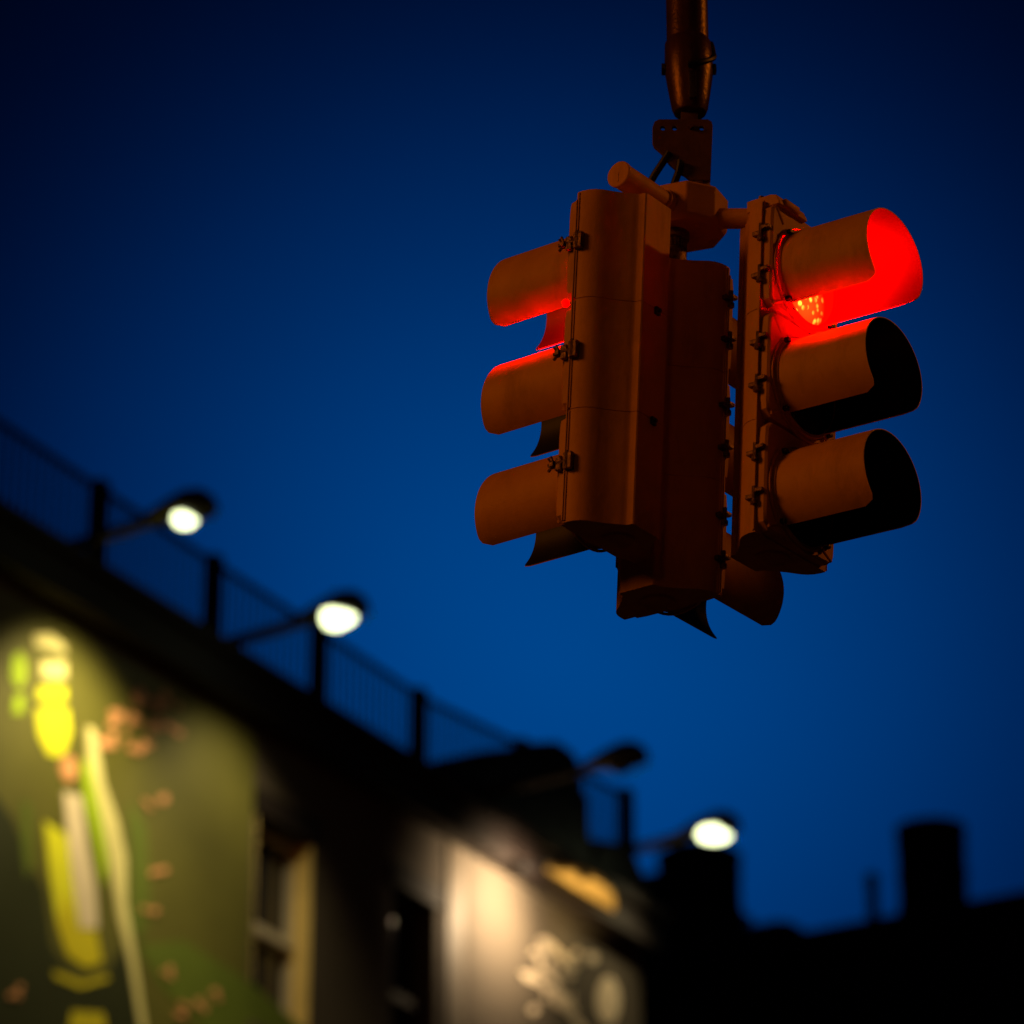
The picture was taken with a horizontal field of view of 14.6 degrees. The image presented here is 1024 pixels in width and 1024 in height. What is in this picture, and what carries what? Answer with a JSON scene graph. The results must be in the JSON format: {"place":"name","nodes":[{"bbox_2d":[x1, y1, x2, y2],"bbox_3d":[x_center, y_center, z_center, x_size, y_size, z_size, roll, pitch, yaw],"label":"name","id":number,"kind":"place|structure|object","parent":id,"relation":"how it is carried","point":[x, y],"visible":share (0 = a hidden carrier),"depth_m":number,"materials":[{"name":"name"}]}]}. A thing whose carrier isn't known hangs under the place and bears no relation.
{"place":"outdoors","nodes":[
{"label":"outdoors","id":0,"kind":"place"},
{"bbox_2d":[0,0,1023,929],"label":"sky","id":1,"kind":"structure","parent":0,"point":[250,250],"materials":[{"name":"blue"}]},
{"bbox_2d":[641,872,752,960],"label":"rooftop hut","id":2,"kind":"object","parent":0,"point":[652,882],"visible":0.14,"depth_m":97.28,"materials":[{"name":"black"}]},
{"bbox_2d":[641,890,1023,1023],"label":"apartment block","id":3,"kind":"structure","parent":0,"point":[959,963],"depth_m":84.71,"materials":[{"name":"black"}]},
{"bbox_2d":[656,840,742,957],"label":"water tank","id":4,"kind":"object","parent":3,"relation":"on","point":[699,891],"visible":0.59,"depth_m":90.92,"materials":[{"name":"brown wood"}]},
{"bbox_2d":[742,920,805,941],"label":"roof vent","id":5,"kind":"object","parent":3,"relation":"on","point":[765,929],"visible":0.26,"depth_m":90.32,"materials":[{"name":"black"}]},
{"bbox_2d":[757,1007,803,1023],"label":"window","id":6,"kind":"structure","parent":3,"relation":"in","point":[790,1016],"depth_m":85.35,"materials":[{"name":"black glass"}]},
{"bbox_2d":[864,872,878,918],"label":"chimney","id":7,"kind":"object","parent":3,"relation":"on","point":[872,895],"visible":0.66,"depth_m":88.17,"materials":[{"name":"brown wood"}]},
{"bbox_2d":[888,984,937,1023],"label":"window","id":8,"kind":"structure","parent":3,"relation":"in","point":[915,1005],"depth_m":83.86,"materials":[{"name":"black glass"}]},
{"bbox_2d":[894,816,968,912],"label":"water tank","id":9,"kind":"object","parent":3,"relation":"on","point":[932,863],"visible":0.73,"depth_m":87.75,"materials":[{"name":"brown wood"}]},
{"label":"ground","id":10,"kind":"structure","parent":0,"visible":0},
{"bbox_2d":[0,498,671,1023],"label":"brick building","id":11,"kind":"structure","parent":10,"relation":"on","point":[200,822],"depth_m":35.51,"materials":[{"name":"brick"}]},
{"bbox_2d":[69,488,218,548],"bbox_3d":[-3.644,0.199,34.020,2.679,0.336,0.391,-14,-28,27],"label":"wall lamp","id":12,"kind":"object","parent":11,"relation":"on","point":[187,508],"visible":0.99,"depth_m":33.50,"materials":[{"name":"black metal"}]},
{"bbox_2d":[247,786,319,1023],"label":"window","id":13,"kind":"structure","parent":11,"relation":"in","point":[283,858],"depth_m":36.33,"materials":[{"name":"paint"}]},
{"bbox_2d":[226,589,369,645],"bbox_3d":[-2.419,1.076,35.806,2.629,0.331,0.391,-14,-28,27],"label":"wall lamp","id":14,"kind":"object","parent":11,"relation":"on","point":[338,609],"visible":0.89,"depth_m":35.28,"materials":[{"name":"black metal"}]},
{"bbox_2d":[0,419,634,844],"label":"roof fence","id":15,"kind":"object","parent":11,"relation":"on","point":[102,495],"visible":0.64,"depth_m":36.83,"materials":[{"name":"black metal"}]},
{"bbox_2d":[389,860,442,1023],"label":"window","id":16,"kind":"structure","parent":11,"relation":"in","point":[413,936],"depth_m":38.23,"materials":[{"name":"black glass"}]},
{"bbox_2d":[428,741,592,863],"bbox_3d":[-0.722,2.758,40.654,1.700,1.292,3.379,-14,-28,27],"label":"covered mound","id":17,"kind":"object","parent":11,"relation":"on","point":[558,812],"visible":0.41,"depth_m":40.65,"materials":[{"name":"black"}]},
{"bbox_2d":[514,856,587,880],"bbox_3d":[0.389,3.541,39.406,0.775,0.280,0.160,-14,-28,27],"label":"flood light","id":18,"kind":"object","parent":11,"relation":"attached to","point":[524,867],"visible":1,"depth_m":39.46,"materials":[{"name":"black metal"}]},
{"bbox_2d":[485,741,649,798],"bbox_3d":[0.383,2.622,39.373,2.130,0.457,0.391,-14,-28,27],"label":"wall lamp","id":19,"kind":"object","parent":11,"relation":"on","point":[621,757],"visible":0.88,"depth_m":39.09,"materials":[{"name":"black metal"}]},
{"bbox_2d":[591,839,650,899],"bbox_3d":[0.541,3.859,42.352,1.500,0.601,1.275,-14,-28,27],"label":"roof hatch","id":20,"kind":"object","parent":11,"relation":"on","point":[616,860],"visible":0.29,"depth_m":41.92,"materials":[{"name":"black"}]},
{"bbox_2d":[627,810,740,854],"bbox_3d":[1.650,3.608,41.909,1.630,0.810,0.391,-14,-28,27],"label":"wall lamp","id":21,"kind":"object","parent":11,"relation":"on","point":[717,826],"visible":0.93,"depth_m":41.71,"materials":[{"name":"black metal"}]},
{"bbox_2d":[661,0,716,118],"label":"signal mast","id":22,"kind":"object","parent":10,"relation":"on","point":[688,69],"visible":1,"depth_m":8.38,"materials":[{"name":"metal"}]},
{"bbox_2d":[475,111,922,638],"bbox_3d":[0.394,-0.382,8.044,0.623,1.132,0.779,21,-32,-38],"label":"traffic signal","id":23,"kind":"object","parent":22,"relation":"hanging from","point":[622,394],"visible":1,"depth_m":7.92,"materials":[{"name":"yellow paint"}]}
]}

